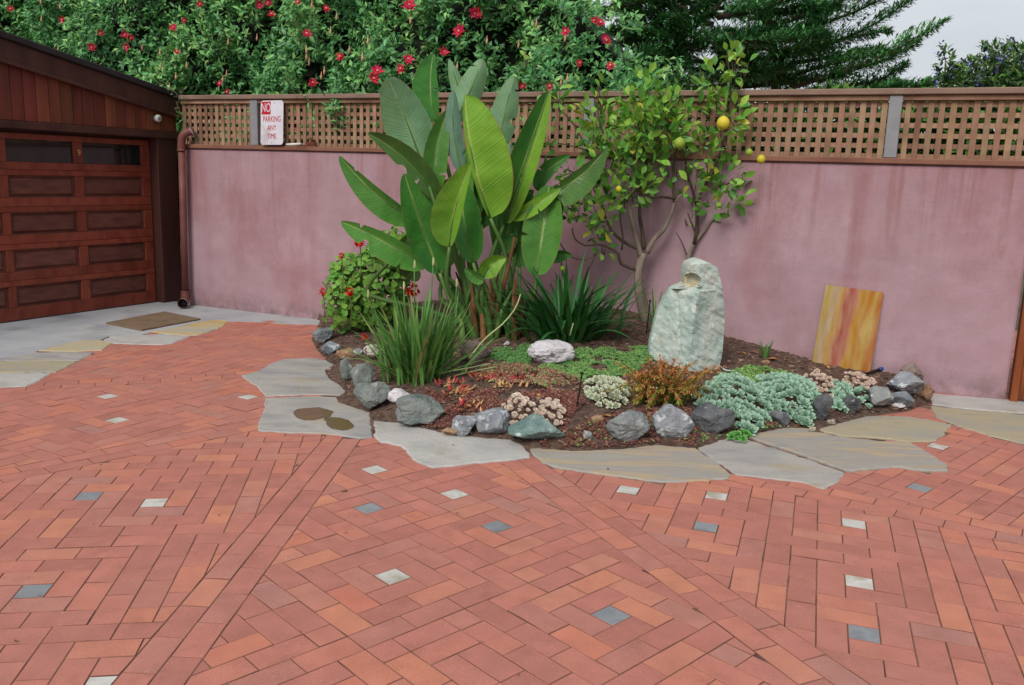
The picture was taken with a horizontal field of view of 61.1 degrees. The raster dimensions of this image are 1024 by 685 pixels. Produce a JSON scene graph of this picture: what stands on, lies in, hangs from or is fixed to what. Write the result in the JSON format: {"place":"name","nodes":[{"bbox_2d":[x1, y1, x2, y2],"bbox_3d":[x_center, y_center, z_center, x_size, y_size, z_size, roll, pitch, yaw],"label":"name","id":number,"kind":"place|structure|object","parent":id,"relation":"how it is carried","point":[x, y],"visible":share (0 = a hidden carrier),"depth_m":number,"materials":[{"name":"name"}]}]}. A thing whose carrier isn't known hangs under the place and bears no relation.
{"place":"outdoors","nodes":[
{"label":"outdoors","id":0,"kind":"place"},
{"bbox_2d":[0,301,319,357],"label":"concrete apron","id":1,"kind":"object","parent":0,"point":[26,336],"visible":0.49,"depth_m":7.97,"materials":[{"name":"concrete"}]},
{"bbox_2d":[106,311,200,330],"bbox_3d":[-3.381,-0.207,8.199,0.576,0.016,0.843,6,12,23],"label":"door mat","id":2,"kind":"object","parent":1,"relation":"on","point":[152,321],"depth_m":8.12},
{"bbox_2d":[0,378,322,469],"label":"brick paving","id":3,"kind":"structure","parent":0,"point":[157,411],"depth_m":5.17,"materials":[{"name":"brick"}]},
{"bbox_2d":[0,430,324,684],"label":"brick paving","id":4,"kind":"structure","parent":0,"point":[92,536],"depth_m":3.42,"materials":[{"name":"brick"}]},
{"bbox_2d":[36,301,325,382],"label":"brick paving","id":5,"kind":"structure","parent":0,"point":[128,361],"depth_m":6.65,"materials":[{"name":"brick"}]},
{"bbox_2d":[14,351,985,674],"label":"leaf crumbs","id":6,"kind":"object","parent":5,"relation":"on","point":[70,477],"visible":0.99,"depth_m":3.76,"materials":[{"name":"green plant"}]},
{"bbox_2d":[186,437,796,684],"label":"brick paving","id":7,"kind":"structure","parent":0,"point":[388,494],"depth_m":3.03,"materials":[{"name":"brick"}]},
{"bbox_2d":[0,334,1023,684],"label":"sand bed","id":8,"kind":"object","parent":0,"point":[500,568],"visible":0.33,"depth_m":3.25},
{"bbox_2d":[0,319,227,387],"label":"flagstone edging","id":9,"kind":"object","parent":8,"relation":"on","point":[25,370],"visible":0.85,"depth_m":6.72,"materials":[{"name":"stone"}]},
{"bbox_2d":[0,370,258,391],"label":"brick band","id":10,"kind":"object","parent":8,"relation":"on","point":[124,381],"visible":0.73,"depth_m":5.95,"materials":[{"name":"brick"}]},
{"bbox_2d":[0,418,259,483],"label":"brick band","id":11,"kind":"object","parent":8,"relation":"on","point":[58,464],"visible":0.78,"depth_m":4.50,"materials":[{"name":"brick"}]},
{"bbox_2d":[113,435,359,684],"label":"brick band","id":12,"kind":"object","parent":8,"relation":"on","point":[155,654],"visible":0.93,"depth_m":3.14,"materials":[{"name":"brick"}]},
{"bbox_2d":[242,358,1023,489],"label":"flagstone edging","id":13,"kind":"object","parent":8,"relation":"on","point":[846,451],"visible":0.8,"depth_m":4.90,"materials":[{"name":"grey stone"}]},
{"bbox_2d":[808,427,815,431],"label":"pebble","id":14,"kind":"object","parent":13,"relation":"on","point":[810,429],"visible":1,"depth_m":5.21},
{"bbox_2d":[501,455,868,684],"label":"brick band","id":15,"kind":"object","parent":8,"relation":"on","point":[785,662],"visible":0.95,"depth_m":3.20,"materials":[{"name":"brick"}]},
{"bbox_2d":[726,474,1023,544],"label":"brick band","id":16,"kind":"object","parent":8,"relation":"on","point":[931,517],"visible":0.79,"depth_m":4.04,"materials":[{"name":"brick"}]},
{"bbox_2d":[146,321,1023,528],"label":"brick paving","id":17,"kind":"structure","parent":0,"point":[1011,510],"depth_m":4.57,"materials":[{"name":"brick"}]},
{"bbox_2d":[650,68,754,150],"bbox_3d":[1.753,-1.387,8.480,1.375,2.571,1.126,2,11,0],"label":"shrub","id":18,"kind":"object","parent":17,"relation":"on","point":[676,78],"visible":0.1,"depth_m":8.08,"materials":[{"name":"green plant"}]},
{"bbox_2d":[725,79,888,153],"bbox_3d":[2.683,-1.170,7.913,1.686,2.421,1.199,2,11,0],"label":"shrub","id":19,"kind":"object","parent":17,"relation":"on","point":[831,85],"visible":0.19,"depth_m":7.40,"materials":[{"name":"green plant"}]},
{"bbox_2d":[925,35,1023,110],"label":"ceanothus bush","id":20,"kind":"object","parent":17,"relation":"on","point":[1001,71],"visible":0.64,"depth_m":7.01,"materials":[{"name":"green plant"}]},
{"bbox_2d":[180,245,1023,330],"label":"ground","id":21,"kind":"structure","parent":0,"point":[1019,307],"depth_m":12.25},
{"bbox_2d":[0,30,191,323],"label":"garage","id":22,"kind":"structure","parent":21,"relation":"on","point":[89,211],"depth_m":8.39,"materials":[{"name":"wood"}]},
{"bbox_2d":[0,132,156,323],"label":"garage door","id":23,"kind":"structure","parent":22,"relation":"in","point":[78,240],"depth_m":8.39,"materials":[{"name":"brown wood"}]},
{"bbox_2d":[152,115,161,121],"bbox_3d":[-3.647,-2.304,8.919,0.075,0.071,0.072,8,12,27],"label":"round sensor","id":24,"kind":"object","parent":22,"relation":"attached to","point":[157,118],"visible":1,"depth_m":8.90,"materials":[{"name":"white plastic"}]},
{"bbox_2d":[185,148,1023,398],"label":"garden wall","id":25,"kind":"structure","parent":21,"relation":"on","point":[934,254],"depth_m":6.72,"materials":[{"name":"paint"}]},
{"bbox_2d":[177,128,194,308],"bbox_3d":[-3.354,-1.272,8.907,0.211,1.830,0.282,2,11,0],"label":"downpipe","id":26,"kind":"object","parent":25,"relation":"attached to","point":[184,300],"visible":1,"depth_m":8.95,"materials":[{"name":"metal"}]},
{"bbox_2d":[178,87,1023,166],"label":"lattice fence","id":27,"kind":"object","parent":25,"relation":"on","point":[894,97],"visible":0.65,"depth_m":6.54,"materials":[{"name":"wood"}]},
{"bbox_2d":[261,100,283,144],"bbox_3d":[-2.323,-2.127,8.398,0.279,0.421,0.034,7,12,24],"label":"parking sign","id":28,"kind":"object","parent":27,"relation":"attached to","point":[272,111],"visible":1,"depth_m":8.39,"materials":[{"name":"metal"}]},
{"bbox_2d":[286,143,301,145],"bbox_3d":[-2.106,-1.913,8.373,0.162,0.032,0.026,6,12,19],"label":"plastic tube","id":29,"kind":"object","parent":27,"relation":"on","point":[292,144],"visible":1,"depth_m":8.37,"materials":[{"name":"plastic"}]},
{"bbox_2d":[302,138,317,146],"bbox_3d":[-1.935,-1.916,8.299,0.160,0.083,0.036,7,12,24],"label":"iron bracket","id":30,"kind":"object","parent":27,"relation":"on","point":[310,144],"visible":1,"depth_m":8.28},
{"bbox_2d":[0,0,707,225],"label":"flowering vine","id":31,"kind":"object","parent":27,"relation":"attached to","point":[222,47],"visible":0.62,"depth_m":8.86,"materials":[{"name":"green plant"}]},
{"bbox_2d":[1008,289,1023,401],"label":"garden gate","id":32,"kind":"structure","parent":25,"relation":"attached to","point":[1016,390],"depth_m":6.12,"materials":[{"name":"brown wood"}]},
{"bbox_2d":[598,0,954,89],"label":"cypress tree","id":33,"kind":"object","parent":21,"relation":"on","point":[665,34],"visible":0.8,"depth_m":17.48,"materials":[{"name":"green plant"}]},
{"bbox_2d":[311,299,934,450],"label":"soil","id":34,"kind":"structure","parent":0,"point":[555,444],"depth_m":5.68,"materials":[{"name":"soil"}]},
{"bbox_2d":[313,327,334,344],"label":"boulder","id":35,"kind":"object","parent":34,"relation":"on","point":[321,336],"visible":0.97,"depth_m":7.21,"materials":[{"name":"stone"}]},
{"bbox_2d":[321,341,339,354],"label":"boulder","id":36,"kind":"object","parent":34,"relation":"on","point":[328,347],"visible":0.98,"depth_m":6.88,"materials":[{"name":"stone"}]},
{"bbox_2d":[339,357,351,379],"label":"boulder","id":37,"kind":"object","parent":34,"relation":"on","point":[345,368],"visible":0.89,"depth_m":5.95,"materials":[{"name":"stone"}]},
{"bbox_2d":[336,348,354,358],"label":"boulder","id":38,"kind":"object","parent":34,"relation":"on","point":[342,354],"visible":0.82,"depth_m":6.59,"materials":[{"name":"stone"}]},
{"bbox_2d":[353,348,362,355],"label":"boulder","id":39,"kind":"object","parent":34,"relation":"on","point":[360,350],"visible":0.82,"depth_m":6.47,"materials":[{"name":"stone"}]},
{"bbox_2d":[350,362,374,387],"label":"boulder","id":40,"kind":"object","parent":34,"relation":"on","point":[362,373],"visible":0.88,"depth_m":5.56,"materials":[{"name":"stone"}]},
{"bbox_2d":[319,225,420,341],"bbox_3d":[-1.159,-0.402,7.142,0.895,1.195,0.810,2,11,0],"label":"geranium","id":41,"kind":"object","parent":34,"relation":"on","point":[351,303],"visible":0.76,"depth_m":7.01,"materials":[{"name":"green plant"}]},
{"bbox_2d":[353,381,390,408],"bbox_3d":[-0.855,0.320,5.351,0.204,0.181,0.167,-5,13,-32],"label":"boulder","id":42,"kind":"object","parent":34,"relation":"on","point":[370,395],"visible":0.99,"depth_m":5.30,"materials":[{"name":"stone"}]},
{"bbox_2d":[363,344,381,358],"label":"boulder","id":43,"kind":"object","parent":34,"relation":"on","point":[367,350],"visible":0.74,"depth_m":6.22,"materials":[{"name":"stone"}]},
{"bbox_2d":[388,388,409,402],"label":"boulder","id":44,"kind":"object","parent":34,"relation":"on","point":[394,394],"visible":0.62,"depth_m":5.26,"materials":[{"name":"white stone"}]},
{"bbox_2d":[396,394,444,424],"bbox_3d":[-0.535,0.382,5.119,0.292,0.163,0.229,2,11,0],"label":"boulder","id":45,"kind":"object","parent":34,"relation":"on","point":[411,409],"visible":1,"depth_m":5.03,"materials":[{"name":"stone"}]},
{"bbox_2d":[334,257,520,385],"bbox_3d":[-0.581,-0.147,5.622,1.000,0.827,0.988,7,12,26],"label":"grassy clump","id":46,"kind":"object","parent":34,"relation":"on","point":[420,353],"visible":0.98,"depth_m":5.56,"materials":[{"name":"green plant"}]},
{"bbox_2d":[422,387,456,427],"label":"bark mulch","id":47,"kind":"object","parent":34,"relation":"on","point":[432,393],"visible":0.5,"depth_m":5.13,"materials":[{"name":"wood"}]},
{"bbox_2d":[434,375,464,385],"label":"pointed succulent","id":48,"kind":"object","parent":34,"relation":"on","point":[449,381],"visible":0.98,"depth_m":5.54,"materials":[{"name":"red plant"}]},
{"bbox_2d":[442,427,456,434],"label":"boulder","id":49,"kind":"object","parent":34,"relation":"on","point":[450,431],"visible":0.98,"depth_m":4.90,"materials":[{"name":"stone"}]},
{"bbox_2d":[442,384,474,396],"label":"pointed succulent","id":50,"kind":"object","parent":34,"relation":"on","point":[460,390],"visible":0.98,"depth_m":5.34,"materials":[{"name":"red plant"}]},
{"bbox_2d":[451,415,476,436],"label":"boulder","id":51,"kind":"object","parent":34,"relation":"on","point":[463,425],"visible":1,"depth_m":4.89,"materials":[{"name":"stone"}]},
{"bbox_2d":[450,397,485,411],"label":"pointed succulent","id":52,"kind":"object","parent":34,"relation":"on","point":[461,402],"visible":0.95,"depth_m":5.11,"materials":[{"name":"yellow plant"}]},
{"bbox_2d":[339,54,607,340],"bbox_3d":[-0.276,-1.077,6.522,1.920,2.174,0.778,2,11,0],"label":"bird of paradise","id":53,"kind":"object","parent":34,"relation":"on","point":[439,218],"visible":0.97,"depth_m":6.46,"materials":[{"name":"green plant"}]},
{"bbox_2d":[460,340,491,361],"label":"boulder","id":54,"kind":"object","parent":34,"relation":"on","point":[483,353],"visible":0.68,"depth_m":5.95,"materials":[{"name":"stone"}]},
{"bbox_2d":[464,368,497,377],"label":"pointed succulent","id":55,"kind":"object","parent":34,"relation":"on","point":[483,375],"visible":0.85,"depth_m":5.64,"materials":[{"name":"red plant"}]},
{"bbox_2d":[469,371,503,381],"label":"pointed succulent","id":56,"kind":"object","parent":34,"relation":"on","point":[487,377],"visible":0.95,"depth_m":5.57,"materials":[{"name":"red plant"}]},
{"bbox_2d":[474,407,509,433],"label":"boulder","id":57,"kind":"object","parent":34,"relation":"on","point":[494,420],"visible":0.98,"depth_m":4.89,"materials":[{"name":"stone"}]},
{"bbox_2d":[488,342,531,364],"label":"green groundcover","id":58,"kind":"object","parent":34,"relation":"on","point":[515,356],"visible":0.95,"depth_m":6.04,"materials":[{"name":"plant"}]},
{"bbox_2d":[493,379,527,391],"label":"pointed succulent","id":59,"kind":"object","parent":34,"relation":"on","point":[502,382],"visible":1,"depth_m":5.43,"materials":[{"name":"yellow plant"}]},
{"bbox_2d":[449,387,584,447],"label":"bark mulch","id":60,"kind":"object","parent":34,"relation":"on","point":[490,400],"visible":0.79,"depth_m":5.19,"materials":[{"name":"wood"}]},
{"bbox_2d":[501,392,536,424],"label":"succulent","id":61,"kind":"object","parent":34,"relation":"on","point":[517,396],"visible":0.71,"depth_m":5.03,"materials":[{"name":"plant"}]},
{"bbox_2d":[501,371,536,382],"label":"pointed succulent","id":62,"kind":"object","parent":34,"relation":"on","point":[517,376],"visible":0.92,"depth_m":5.56,"materials":[{"name":"red plant"}]},
{"bbox_2d":[475,362,586,391],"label":"red groundcover","id":63,"kind":"object","parent":34,"relation":"on","point":[542,379],"visible":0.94,"depth_m":5.61,"materials":[{"name":"plant"}]},
{"bbox_2d":[507,414,565,438],"bbox_3d":[0.129,0.477,4.813,0.287,0.150,0.252,-5,13,-31],"label":"boulder","id":64,"kind":"object","parent":34,"relation":"on","point":[534,426],"visible":0.98,"depth_m":4.75,"materials":[{"name":"stone"}]},
{"bbox_2d":[527,339,574,363],"bbox_3d":[0.261,0.063,5.941,0.301,0.169,0.234,-3,12,-22],"label":"boulder","id":65,"kind":"object","parent":34,"relation":"on","point":[545,351],"visible":0.97,"depth_m":5.86,"materials":[{"name":"white stone"}]},
{"bbox_2d":[535,397,566,425],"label":"succulent","id":66,"kind":"object","parent":34,"relation":"on","point":[554,405],"visible":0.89,"depth_m":4.96,"materials":[{"name":"plant"}]},
{"bbox_2d":[468,251,654,344],"bbox_3d":[0.405,-0.341,6.455,1.457,0.683,1.251,2,11,0],"label":"strap leaf plant","id":67,"kind":"object","parent":34,"relation":"on","point":[572,320],"visible":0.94,"depth_m":6.33,"materials":[{"name":"plant"}]},
{"bbox_2d":[576,372,583,406],"bbox_3d":[0.393,0.304,5.106,0.049,0.262,0.019,-4,13,-30],"label":"irrigation stake","id":68,"kind":"object","parent":34,"relation":"on","point":[581,373],"visible":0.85,"depth_m":5.10,"materials":[{"name":"black plastic"}]},
{"bbox_2d":[583,430,592,439],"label":"pebble","id":69,"kind":"object","parent":34,"relation":"on","point":[587,435],"visible":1,"depth_m":4.79,"materials":[{"name":"stone"}]},
{"bbox_2d":[537,344,653,380],"bbox_3d":[0.670,0.117,6.025,0.517,0.114,1.075,11,14,40],"label":"green groundcover","id":70,"kind":"object","parent":34,"relation":"on","point":[583,365],"visible":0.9,"depth_m":5.95,"materials":[{"name":"plant"}]},
{"bbox_2d":[591,415,603,424],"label":"pebble","id":71,"kind":"object","parent":34,"relation":"on","point":[598,418],"visible":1,"depth_m":4.93,"materials":[{"name":"stone"}]},
{"bbox_2d":[583,374,630,408],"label":"succulent","id":72,"kind":"object","parent":34,"relation":"on","point":[605,382],"visible":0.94,"depth_m":5.30,"materials":[{"name":"plant"}]},
{"bbox_2d":[606,410,649,441],"bbox_3d":[0.647,0.470,4.869,0.250,0.180,0.188,2,11,0],"label":"boulder","id":73,"kind":"object","parent":34,"relation":"on","point":[629,425],"visible":0.98,"depth_m":4.82,"materials":[{"name":"stone"}]},
{"bbox_2d":[565,406,697,447],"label":"bark mulch","id":74,"kind":"object","parent":34,"relation":"on","point":[687,410],"visible":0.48,"depth_m":4.88,"materials":[{"name":"wood"}]},
{"bbox_2d":[517,39,764,321],"bbox_3d":[0.961,-1.222,6.714,1.913,2.229,0.675,2,11,0],"label":"lemon tree","id":75,"kind":"object","parent":34,"relation":"on","point":[641,120],"visible":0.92,"depth_m":6.61,"materials":[{"name":"green plant"}]},
{"bbox_2d":[646,300,651,333],"bbox_3d":[1.048,-0.177,6.698,0.045,0.300,0.020,-6,13,-35],"label":"irrigation stake","id":76,"kind":"object","parent":34,"relation":"on","point":[648,316],"visible":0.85,"depth_m":6.69,"materials":[{"name":"black plastic"}]},
{"bbox_2d":[640,286,662,325],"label":"bulb tuft","id":77,"kind":"object","parent":34,"relation":"on","point":[653,310],"visible":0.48,"depth_m":6.86,"materials":[{"name":"green plant"}]},
{"bbox_2d":[634,361,677,372],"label":"crimson plant","id":78,"kind":"object","parent":34,"relation":"on","point":[651,368],"visible":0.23,"depth_m":5.78,"materials":[{"name":"brown plant"}]},
{"bbox_2d":[606,354,724,408],"bbox_3d":[0.943,0.253,5.273,0.782,0.422,0.387,2,11,0],"label":"rusty fern","id":79,"kind":"object","parent":34,"relation":"on","point":[655,388],"visible":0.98,"depth_m":5.25,"materials":[{"name":"plant"}]},
{"bbox_2d":[651,404,694,438],"bbox_3d":[0.915,0.454,4.933,0.238,0.214,0.155,2,11,0],"label":"boulder","id":80,"kind":"object","parent":34,"relation":"on","point":[669,420],"visible":0.98,"depth_m":4.88,"materials":[{"name":"stone"}]},
{"bbox_2d":[648,257,724,371],"bbox_3d":[1.242,-0.172,6.079,0.518,0.835,0.298,2,11,0],"label":"standing stone","id":81,"kind":"object","parent":34,"relation":"on","point":[688,322],"visible":0.91,"depth_m":6.02,"materials":[{"name":"stone"}]},
{"bbox_2d":[690,402,734,433],"bbox_3d":[1.169,0.442,5.085,0.263,0.182,0.174,2,11,0],"label":"boulder","id":82,"kind":"object","parent":34,"relation":"on","point":[709,417],"visible":1,"depth_m":5.03,"materials":[{"name":"stone"}]},
{"bbox_2d":[692,372,773,420],"bbox_3d":[1.397,0.324,5.553,0.560,0.209,0.789,2,11,0],"label":"succulent","id":83,"kind":"object","parent":34,"relation":"on","point":[751,388],"visible":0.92,"depth_m":5.38,"materials":[{"name":"plant"}]},
{"bbox_2d":[726,429,752,442],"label":"succulent","id":84,"kind":"object","parent":34,"relation":"on","point":[732,434],"visible":1,"depth_m":5.00,"materials":[{"name":"plant"}]},
{"bbox_2d":[734,406,771,435],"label":"succulent","id":85,"kind":"object","parent":34,"relation":"on","point":[748,415],"visible":0.98,"depth_m":5.18,"materials":[{"name":"plant"}]},
{"bbox_2d":[717,364,794,381],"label":"green groundcover","id":86,"kind":"object","parent":34,"relation":"on","point":[750,371],"visible":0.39,"depth_m":6.13,"materials":[{"name":"plant"}]},
{"bbox_2d":[699,419,813,441],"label":"green groundcover","id":87,"kind":"object","parent":34,"relation":"on","point":[705,437],"visible":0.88,"depth_m":5.19,"materials":[{"name":"plant"}]},
{"bbox_2d":[757,336,773,359],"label":"bulb tuft","id":88,"kind":"object","parent":34,"relation":"on","point":[766,353],"visible":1,"depth_m":6.52,"materials":[{"name":"green plant"}]},
{"bbox_2d":[761,360,769,364],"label":"pebble","id":89,"kind":"object","parent":34,"relation":"on","point":[765,362],"visible":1,"depth_m":6.38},
{"bbox_2d":[770,410,789,426],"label":"boulder","id":90,"kind":"object","parent":34,"relation":"on","point":[781,417],"visible":0.98,"depth_m":5.27,"materials":[{"name":"stone"}]},
{"bbox_2d":[755,371,821,426],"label":"succulent","id":91,"kind":"object","parent":34,"relation":"on","point":[774,383],"visible":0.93,"depth_m":5.48,"materials":[{"name":"plant"}]},
{"bbox_2d":[803,368,840,395],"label":"succulent","id":92,"kind":"object","parent":34,"relation":"on","point":[817,374],"visible":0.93,"depth_m":5.99,"materials":[{"name":"plant"}]},
{"bbox_2d":[812,393,833,420],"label":"boulder","id":93,"kind":"object","parent":34,"relation":"on","point":[822,404],"visible":1,"depth_m":5.37,"materials":[{"name":"stone"}]},
{"bbox_2d":[827,419,835,423],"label":"pebble","id":94,"kind":"object","parent":34,"relation":"on","point":[832,421],"visible":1,"depth_m":5.38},
{"bbox_2d":[828,379,855,412],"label":"succulent","id":95,"kind":"object","parent":34,"relation":"on","point":[838,397],"visible":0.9,"depth_m":5.74,"materials":[{"name":"plant"}]},
{"bbox_2d":[812,284,883,371],"bbox_3d":[2.513,-0.093,6.516,0.450,0.655,0.074,7,12,24],"label":"stone slab","id":96,"kind":"object","parent":34,"relation":"on","point":[847,328],"depth_m":6.51,"materials":[{"name":"stone"}]},
{"bbox_2d":[842,394,860,413],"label":"boulder","id":97,"kind":"object","parent":34,"relation":"on","point":[852,403],"visible":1,"depth_m":5.58,"materials":[{"name":"stone"}]},
{"bbox_2d":[842,371,876,389],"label":"succulent","id":98,"kind":"object","parent":34,"relation":"on","point":[868,382],"visible":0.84,"depth_m":6.07,"materials":[{"name":"plant"}]},
{"bbox_2d":[851,385,872,407],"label":"succulent","id":99,"kind":"object","parent":34,"relation":"on","point":[857,390],"visible":0.84,"depth_m":5.81,"materials":[{"name":"plant"}]},
{"bbox_2d":[862,367,883,374],"bbox_3d":[2.649,0.213,6.414,0.399,0.038,0.037,-6,13,-35],"label":"drip hose","id":100,"kind":"object","parent":34,"relation":"on","point":[875,370],"visible":0.76,"depth_m":6.44,"materials":[{"name":"black plastic"}]},
{"bbox_2d":[868,386,893,405],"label":"boulder","id":101,"kind":"object","parent":34,"relation":"on","point":[878,395],"visible":0.99,"depth_m":5.72,"materials":[{"name":"stone"}]},
{"bbox_2d":[890,403,904,407],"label":"pebble","id":102,"kind":"object","parent":34,"relation":"on","point":[899,405],"visible":1,"depth_m":5.80,"materials":[{"name":"white stone"}]},
{"bbox_2d":[892,391,914,406],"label":"boulder","id":103,"kind":"object","parent":34,"relation":"on","point":[905,398],"visible":0.84,"depth_m":5.82,"materials":[{"name":"stone"}]},
{"bbox_2d":[886,371,925,394],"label":"boulder","id":104,"kind":"object","parent":34,"relation":"on","point":[910,383],"visible":0.86,"depth_m":5.99,"materials":[{"name":"stone"}]},
{"bbox_2d":[899,362,923,379],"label":"boulder","id":105,"kind":"object","parent":34,"relation":"on","point":[912,367],"visible":0.47,"depth_m":6.27,"materials":[{"name":"stone"}]},
{"bbox_2d":[920,384,932,399],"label":"boulder","id":106,"kind":"object","parent":34,"relation":"on","point":[926,392],"visible":1,"depth_m":6.04,"materials":[{"name":"stone"}]},
{"bbox_2d":[545,464,1023,684],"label":"brick paving","id":107,"kind":"structure","parent":0,"point":[894,650],"depth_m":3.37,"materials":[{"name":"brick"}]},
{"bbox_2d":[592,0,1023,151],"label":"sky","id":108,"kind":"structure","parent":0,"point":[973,21],"materials":[{"name":"white"}]},
{"bbox_2d":[884,101,1023,157],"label":"lattice panel","id":109,"kind":"object","parent":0,"point":[957,130],"visible":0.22,"depth_m":6.93,"materials":[{"name":"brown wood"}]}
]}

